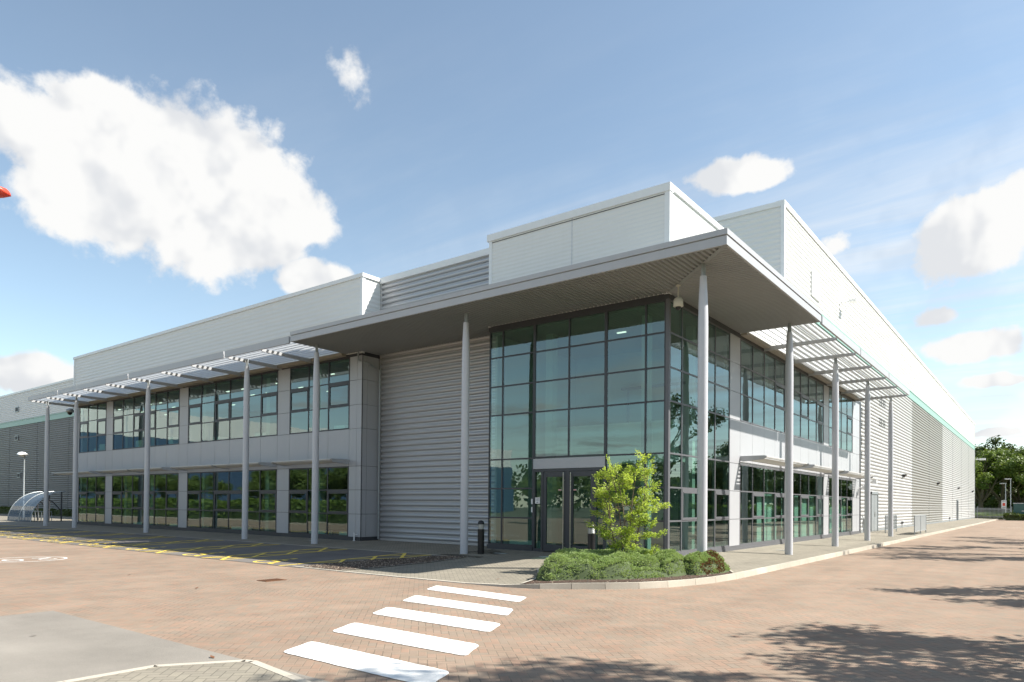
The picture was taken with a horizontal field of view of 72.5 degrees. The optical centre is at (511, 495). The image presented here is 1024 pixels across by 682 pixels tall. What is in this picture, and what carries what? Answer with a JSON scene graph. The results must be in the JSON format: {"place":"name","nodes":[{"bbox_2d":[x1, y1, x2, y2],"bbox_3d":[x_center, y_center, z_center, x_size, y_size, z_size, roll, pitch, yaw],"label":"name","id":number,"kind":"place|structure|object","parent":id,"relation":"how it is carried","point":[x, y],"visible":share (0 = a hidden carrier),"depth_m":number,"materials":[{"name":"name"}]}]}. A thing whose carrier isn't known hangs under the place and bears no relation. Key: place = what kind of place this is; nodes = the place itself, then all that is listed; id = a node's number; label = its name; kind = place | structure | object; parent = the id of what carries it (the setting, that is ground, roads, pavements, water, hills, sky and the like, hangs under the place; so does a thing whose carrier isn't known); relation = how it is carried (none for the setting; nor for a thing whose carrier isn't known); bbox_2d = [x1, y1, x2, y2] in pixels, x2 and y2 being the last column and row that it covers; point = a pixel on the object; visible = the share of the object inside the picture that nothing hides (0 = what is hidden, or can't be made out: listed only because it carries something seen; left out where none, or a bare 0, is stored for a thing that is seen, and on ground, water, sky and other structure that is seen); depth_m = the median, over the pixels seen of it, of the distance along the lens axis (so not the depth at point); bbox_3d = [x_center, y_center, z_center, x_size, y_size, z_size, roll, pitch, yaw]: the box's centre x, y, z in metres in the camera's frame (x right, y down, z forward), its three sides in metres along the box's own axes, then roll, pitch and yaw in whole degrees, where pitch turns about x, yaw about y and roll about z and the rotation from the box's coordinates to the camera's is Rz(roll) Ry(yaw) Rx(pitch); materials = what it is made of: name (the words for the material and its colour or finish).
{"place":"outdoors","nodes":[
{"label":"outdoors","id":0,"kind":"place"},
{"bbox_2d":[0,186,10,197],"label":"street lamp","id":1,"kind":"object","parent":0,"point":[4,192],"visible":1,"depth_m":9.93,"materials":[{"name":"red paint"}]},
{"bbox_2d":[0,514,80,525],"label":"pavement","id":2,"kind":"structure","parent":0,"point":[54,521],"depth_m":51.93,"materials":[{"name":"grey concrete"}]},
{"bbox_2d":[17,452,27,495],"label":"street lamp","id":3,"kind":"object","parent":2,"relation":"on","point":[23,454],"visible":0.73,"depth_m":60.75,"materials":[{"name":"metal"}]},
{"bbox_2d":[7,491,65,521],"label":"bike shelter","id":4,"kind":"object","parent":2,"relation":"on","point":[23,508],"visible":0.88,"depth_m":52.82,"materials":[{"name":"grey"}]},
{"bbox_2d":[0,506,80,516],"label":"hedge","id":5,"kind":"object","parent":2,"relation":"on","point":[55,512],"visible":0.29,"depth_m":70.53,"materials":[{"name":"green plant"}]},
{"bbox_2d":[0,611,328,681],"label":"asphalt apron","id":6,"kind":"object","parent":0,"point":[51,646],"visible":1,"depth_m":8.37,"materials":[{"name":"grey asphalt"}]},
{"bbox_2d":[74,662,295,681],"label":"pavement","id":7,"kind":"structure","parent":0,"point":[235,672],"depth_m":7.16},
{"bbox_2d":[34,524,351,544],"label":"pavement","id":8,"kind":"structure","parent":0,"point":[254,538],"depth_m":34.02,"materials":[{"name":"grey concrete"}]},
{"bbox_2d":[0,524,441,567],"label":"parking bays","id":9,"kind":"object","parent":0,"point":[326,556],"visible":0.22,"depth_m":26.37,"materials":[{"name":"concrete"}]},
{"bbox_2d":[0,529,63,531],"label":"road marking","id":10,"kind":"object","parent":9,"relation":"on","point":[26,530],"visible":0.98,"depth_m":39.20,"materials":[{"name":"yellow paint"}]},
{"bbox_2d":[6,531,99,535],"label":"road marking","id":11,"kind":"object","parent":9,"relation":"on","point":[58,532],"visible":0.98,"depth_m":37.00,"materials":[{"name":"yellow paint"}]},
{"bbox_2d":[29,533,125,538],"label":"road marking","id":12,"kind":"object","parent":9,"relation":"on","point":[80,536],"visible":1,"depth_m":34.17,"materials":[{"name":"yellow paint"}]},
{"bbox_2d":[60,536,166,542],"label":"road marking","id":13,"kind":"object","parent":9,"relation":"on","point":[110,540],"visible":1,"depth_m":31.16,"materials":[{"name":"yellow paint"}]},
{"bbox_2d":[102,539,221,547],"bbox_3d":[-14.462,1.969,28.721,1.250,0.109,4.941,0,-1,37],"label":"road marking","id":14,"kind":"object","parent":9,"relation":"on","point":[172,542],"visible":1,"depth_m":28.63,"materials":[{"name":"yellow paint"}]},
{"bbox_2d":[140,543,278,552],"bbox_3d":[-11.176,1.965,26.203,1.250,0.109,4.941,0,-1,37],"label":"road marking","id":15,"kind":"object","parent":9,"relation":"on","point":[262,544],"visible":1,"depth_m":26.32,"materials":[{"name":"yellow paint"}]},
{"bbox_2d":[3,524,448,555],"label":"path edging","id":16,"kind":"object","parent":9,"relation":"on","point":[248,541],"visible":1,"depth_m":28.86,"materials":[{"name":"concrete"}]},
{"bbox_2d":[202,548,344,559],"bbox_3d":[-7.889,1.962,23.685,1.250,0.109,4.941,0,-1,37],"label":"road marking","id":17,"kind":"object","parent":9,"relation":"on","point":[320,550],"visible":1,"depth_m":23.20,"materials":[{"name":"yellow paint"}]},
{"bbox_2d":[253,558,296,563],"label":"road marking","id":18,"kind":"object","parent":9,"relation":"on","point":[273,562],"visible":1,"depth_m":20.84,"materials":[{"name":"yellow paint"}]},
{"bbox_2d":[279,553,426,565],"bbox_3d":[-4.590,1.959,21.184,1.250,0.109,4.904,0,-1,37],"label":"road marking","id":19,"kind":"object","parent":9,"relation":"on","point":[402,556],"visible":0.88,"depth_m":21.68,"materials":[{"name":"yellow paint"}]},
{"bbox_2d":[306,540,503,557],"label":"pavement","id":20,"kind":"structure","parent":0,"point":[413,547],"depth_m":26.06,"materials":[{"name":"grey concrete"}]},
{"bbox_2d":[477,520,483,553],"bbox_3d":[-1.028,1.393,23.113,0.220,1.132,0.220,0,-1,37],"label":"lighting bollard","id":21,"kind":"object","parent":20,"relation":"on","point":[480,550],"visible":0.98,"depth_m":23.02,"materials":[{"name":"black metal"}]},
{"bbox_2d":[0,520,1023,681],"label":"road","id":22,"kind":"structure","parent":0,"point":[947,606],"depth_m":11.38,"materials":[{"name":"brown brick"}]},
{"bbox_2d":[0,557,66,561],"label":"road marking","id":23,"kind":"object","parent":22,"relation":"on","point":[31,561],"visible":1,"depth_m":20.97,"materials":[{"name":"white paint"}]},
{"bbox_2d":[58,659,310,681],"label":"kerb","id":24,"kind":"structure","parent":22,"relation":"on","point":[278,671],"depth_m":7.40,"materials":[{"name":"concrete"}]},
{"bbox_2d":[257,578,286,581],"bbox_3d":[-5.511,1.944,16.029,0.380,0.014,0.540,0,-1,37],"label":"drain grate","id":25,"kind":"object","parent":22,"relation":"on","point":[269,580],"visible":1,"depth_m":15.94,"materials":[{"name":"brown metal"}]},
{"bbox_2d":[284,641,448,681],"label":"road marking","id":26,"kind":"object","parent":22,"relation":"on","point":[392,668],"visible":1,"depth_m":7.82,"materials":[{"name":"white paint"}]},
{"bbox_2d":[333,623,478,654],"bbox_3d":[-1.454,1.898,9.340,2.747,0.002,0.686,0,-1,37],"label":"road marking","id":27,"kind":"object","parent":22,"relation":"on","point":[435,643],"visible":1,"depth_m":9.24,"materials":[{"name":"white paint"}]},
{"bbox_2d":[373,607,499,631],"bbox_3d":[-1.226,1.920,10.911,2.778,0.002,0.710,0,-1,37],"label":"road marking","id":28,"kind":"object","parent":22,"relation":"on","point":[473,624],"visible":1,"depth_m":10.80,"materials":[{"name":"white paint"}]},
{"bbox_2d":[403,595,512,614],"bbox_3d":[-0.991,1.940,12.390,2.859,0.002,0.696,0,-1,41],"label":"road marking","id":29,"kind":"object","parent":22,"relation":"on","point":[462,605],"visible":1,"depth_m":12.30,"materials":[{"name":"white paint"}]},
{"bbox_2d":[428,586,525,601],"bbox_3d":[-0.763,1.963,14.027,2.921,0.002,0.636,0,-1,43],"label":"road marking","id":30,"kind":"object","parent":22,"relation":"on","point":[507,597],"visible":1,"depth_m":13.93,"materials":[{"name":"white paint"}]},
{"bbox_2d":[294,519,997,588],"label":"kerb","id":31,"kind":"structure","parent":22,"relation":"on","point":[675,583],"depth_m":16.21,"materials":[{"name":"concrete"}]},
{"bbox_2d":[975,514,1004,519],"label":"hedge","id":32,"kind":"object","parent":22,"relation":"on","point":[1000,518],"visible":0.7,"depth_m":110.92,"materials":[{"name":"green plant"}]},
{"bbox_2d":[976,506,1011,517],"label":"fence","id":33,"kind":"object","parent":22,"relation":"on","point":[994,516],"visible":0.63,"depth_m":110.66,"materials":[{"name":"metal"}]},
{"bbox_2d":[1001,500,1005,508],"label":"road sign","id":34,"kind":"object","parent":22,"relation":"on","point":[1003,504],"visible":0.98,"depth_m":106.66,"materials":[{"name":"metal"}]},
{"bbox_2d":[1005,478,1010,511],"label":"street lamp","id":35,"kind":"object","parent":22,"relation":"on","point":[1010,491],"visible":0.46,"depth_m":105.37,"materials":[{"name":"metal"}]},
{"bbox_2d":[1013,503,1023,513],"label":"container","id":36,"kind":"object","parent":22,"relation":"on","point":[1018,508],"visible":0.49,"depth_m":103.97,"materials":[{"name":"green metal"}]},
{"bbox_2d":[0,0,1023,450],"label":"sky","id":37,"kind":"structure","parent":0,"point":[165,164],"materials":[{"name":"blue"}]},
{"bbox_2d":[312,549,773,583],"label":"pavement","id":38,"kind":"structure","parent":0,"point":[515,566],"depth_m":18.72,"materials":[{"name":"beige concrete"}]},
{"bbox_2d":[588,524,594,549],"bbox_3d":[2.316,1.393,20.374,0.220,1.132,0.220,0,-1,37],"label":"lighting bollard","id":39,"kind":"object","parent":38,"relation":"on","point":[591,537],"visible":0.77,"depth_m":20.29,"materials":[{"name":"black metal"}]},
{"bbox_2d":[523,571,731,583],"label":"soil","id":40,"kind":"structure","parent":38,"relation":"on","point":[649,579],"depth_m":15.40,"materials":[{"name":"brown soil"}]},
{"bbox_2d":[534,547,686,580],"bbox_3d":[2.158,1.654,17.013,3.624,0.741,4.119,0,-1,37],"label":"juniper bush","id":41,"kind":"object","parent":40,"relation":"on","point":[572,563],"visible":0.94,"depth_m":16.01,"materials":[{"name":"green plant"}]},
{"bbox_2d":[584,449,671,554],"bbox_3d":[2.947,0.383,17.498,2.041,3.088,1.769,0,-1,37],"label":"ornamental tree","id":42,"kind":"object","parent":40,"relation":"on","point":[626,478],"visible":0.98,"depth_m":17.39,"materials":[{"name":"green plant"}]},
{"bbox_2d":[681,549,729,574],"bbox_3d":[4.797,1.665,17.645,1.241,0.574,2.328,0,-1,37],"label":"juniper bush","id":43,"kind":"object","parent":40,"relation":"on","point":[710,561],"visible":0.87,"depth_m":17.12,"materials":[{"name":"green plant"}]},
{"bbox_2d":[718,518,993,564],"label":"pavement","id":44,"kind":"structure","parent":0,"point":[773,554],"depth_m":29.14,"materials":[{"name":"beige concrete"}]},
{"bbox_2d":[0,182,974,555],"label":"office warehouse","id":45,"kind":"structure","parent":44,"relation":"on","point":[762,388],"depth_m":29.38,"materials":[{"name":"silver metal"}]},
{"bbox_2d":[66,407,78,414],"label":"cctv camera","id":46,"kind":"object","parent":45,"relation":"attached to","point":[69,411],"visible":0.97,"depth_m":47.06,"materials":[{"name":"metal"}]},
{"bbox_2d":[78,476,105,522],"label":"window","id":47,"kind":"structure","parent":45,"relation":"in","point":[79,493],"depth_m":45.80,"materials":[{"name":"paint"}]},
{"bbox_2d":[79,402,106,452],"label":"window","id":48,"kind":"structure","parent":45,"relation":"in","point":[98,420],"depth_m":45.85,"materials":[{"name":"paint"}]},
{"bbox_2d":[111,473,178,526],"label":"window","id":49,"kind":"structure","parent":45,"relation":"in","point":[166,509],"depth_m":41.06,"materials":[{"name":"paint"}]},
{"bbox_2d":[112,389,179,449],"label":"window","id":50,"kind":"structure","parent":45,"relation":"in","point":[168,409],"depth_m":41.11,"materials":[{"name":"paint"}]},
{"bbox_2d":[186,469,276,532],"bbox_3d":[-14.372,0.272,35.483,8.270,3.000,0.130,0,-1,37],"label":"window","id":51,"kind":"structure","parent":45,"relation":"in","point":[229,491],"depth_m":35.48,"materials":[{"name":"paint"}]},
{"bbox_2d":[188,370,278,443],"bbox_3d":[-14.332,-4.358,35.541,8.270,3.080,0.130,0,-1,37],"label":"window","id":52,"kind":"structure","parent":45,"relation":"in","point":[262,395],"depth_m":35.56,"materials":[{"name":"paint"}]},
{"bbox_2d":[288,466,348,536],"bbox_3d":[-8.649,0.266,31.098,4.250,3.000,0.130,0,-1,37],"label":"window","id":53,"kind":"structure","parent":45,"relation":"in","point":[329,491],"depth_m":30.98,"materials":[{"name":"paint"}]},
{"bbox_2d":[289,357,349,433],"bbox_3d":[-8.609,-4.364,31.156,4.250,3.080,0.130,0,-1,37],"label":"window","id":54,"kind":"structure","parent":45,"relation":"in","point":[308,389],"depth_m":31.40,"materials":[{"name":"paint"}]},
{"bbox_2d":[535,497,539,503],"bbox_3d":[0.870,0.180,23.750,0.200,0.210,0.006,0,-1,37],"label":"door notice","id":55,"kind":"object","parent":45,"relation":"attached to","point":[537,500],"depth_m":23.75,"materials":[{"name":"white paper"}]},
{"bbox_2d":[673,284,682,309],"bbox_3d":[4.804,-5.711,20.178,0.290,0.730,0.290,0,-1,37],"label":"cctv camera","id":56,"kind":"object","parent":45,"relation":"attached to","point":[678,303],"visible":1,"depth_m":20.09,"materials":[{"name":"white paint"}]},
{"bbox_2d":[739,338,784,433],"bbox_3d":[10.108,-4.242,28.043,0.130,3.080,5.540,0,-1,37],"label":"window","id":57,"kind":"structure","parent":45,"relation":"in","point":[775,383],"depth_m":28.03,"materials":[{"name":"paint"}]},
{"bbox_2d":[740,464,784,544],"bbox_3d":[10.068,0.388,27.985,0.130,3.000,5.540,0,-1,37],"label":"window","id":58,"kind":"structure","parent":45,"relation":"in","point":[752,493],"depth_m":27.99,"materials":[{"name":"paint"}]},
{"bbox_2d":[793,368,823,444],"bbox_3d":[14.110,-4.142,33.265,0.130,3.080,5.540,0,-1,37],"label":"window","id":59,"kind":"structure","parent":45,"relation":"in","point":[799,415],"depth_m":33.31,"materials":[{"name":"paint"}]},
{"bbox_2d":[793,472,823,538],"bbox_3d":[14.070,0.487,33.207,0.130,3.000,5.540,0,-1,37],"label":"window","id":60,"kind":"structure","parent":45,"relation":"in","point":[799,494],"depth_m":33.23,"materials":[{"name":"paint"}]},
{"bbox_2d":[828,388,852,452],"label":"window","id":61,"kind":"structure","parent":45,"relation":"in","point":[847,417],"depth_m":39.60,"materials":[{"name":"paint"}]},
{"bbox_2d":[828,477,852,534],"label":"window","id":62,"kind":"structure","parent":45,"relation":"in","point":[850,498],"depth_m":39.56,"materials":[{"name":"paint"}]},
{"bbox_2d":[839,299,857,305],"bbox_3d":[18.782,-10.680,38.781,1.082,0.366,0.544,1,-1,-24],"label":"floodlight","id":63,"kind":"object","parent":45,"relation":"attached to","point":[853,300],"visible":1,"depth_m":38.77,"materials":[{"name":"white plastic"}]},
{"bbox_2d":[870,491,877,531],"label":"side door","id":64,"kind":"structure","parent":45,"relation":"in","point":[874,495],"depth_m":46.37,"materials":[{"name":"metal"}]},
{"bbox_2d":[957,500,958,519],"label":"side door","id":65,"kind":"structure","parent":45,"relation":"in","point":[957,500],"depth_m":89.27,"materials":[{"name":"metal"}]},
{"bbox_2d":[885,515,896,532],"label":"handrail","id":66,"kind":"object","parent":44,"relation":"on","point":[886,522],"visible":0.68,"depth_m":44.35,"materials":[{"name":"metal"}]},
{"bbox_2d":[914,515,925,534],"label":"guard rail","id":67,"kind":"object","parent":44,"relation":"on","point":[920,523],"visible":1,"depth_m":44.07,"materials":[{"name":"metal"}]},
{"bbox_2d":[975,510,1012,514],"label":"lawn","id":68,"kind":"structure","parent":0,"point":[992,512],"depth_m":131.02,"materials":[{"name":"green plant"}]},
{"bbox_2d":[975,503,1012,510],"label":"hedge","id":69,"kind":"object","parent":68,"relation":"on","point":[987,506],"visible":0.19,"depth_m":136.64,"materials":[{"name":"green plant"}]},
{"bbox_2d":[975,447,1018,511],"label":"tree","id":70,"kind":"object","parent":68,"relation":"on","point":[993,456],"visible":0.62,"depth_m":131.07,"materials":[{"name":"green plant"}]},
{"bbox_2d":[975,435,1020,503],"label":"tree","id":71,"kind":"object","parent":68,"relation":"on","point":[994,441],"visible":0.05,"depth_m":146.79,"materials":[{"name":"green plant"}]},
{"bbox_2d":[975,446,1023,511],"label":"tree","id":72,"kind":"object","parent":68,"relation":"on","point":[1017,462],"visible":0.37,"depth_m":131.45,"materials":[{"name":"green plant"}]},
{"bbox_2d":[993,442,1023,502],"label":"tree","id":73,"kind":"object","parent":68,"relation":"on","point":[1015,498],"visible":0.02,"depth_m":140.11,"materials":[{"name":"green plant"}]},
{"bbox_2d":[1007,469,1023,490],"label":"tree","id":74,"kind":"object","parent":68,"relation":"on","point":[1017,484],"visible":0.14,"depth_m":132.82,"materials":[{"name":"green plant"}]},
{"bbox_2d":[1011,472,1023,487],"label":"tree","id":75,"kind":"object","parent":68,"relation":"on","point":[1020,478],"visible":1,"depth_m":126.58,"materials":[{"name":"green plant"}]},
{"label":"ground","id":76,"kind":"structure","parent":0,"visible":0},
{"bbox_2d":[975,481,1023,503],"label":"woodland","id":77,"kind":"object","parent":76,"relation":"on","point":[991,498],"visible":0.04,"depth_m":160.13,"materials":[{"name":"green plant"}]},
{"bbox_2d":[1003,512,1023,520],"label":"hedge","id":78,"kind":"object","parent":76,"relation":"on","point":[1010,516],"visible":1,"depth_m":102.45,"materials":[{"name":"green plant"}]},
{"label":"pavement","id":79,"kind":"structure","parent":0,"visible":0},
{"bbox_2d":[305,555,466,569],"bbox_3d":[-3.535,1.956,20.645,2.120,0.106,4.770,0,-1,37],"label":"gravel bed","id":80,"kind":"object","parent":79,"relation":"on","point":[376,566],"visible":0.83,"depth_m":19.49,"materials":[{"name":"grey gravel"}]},
{"bbox_2d":[306,556,467,569],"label":"kerb","id":81,"kind":"structure","parent":79,"relation":"on","point":[402,564],"depth_m":19.86,"materials":[{"name":"concrete"}]}
]}

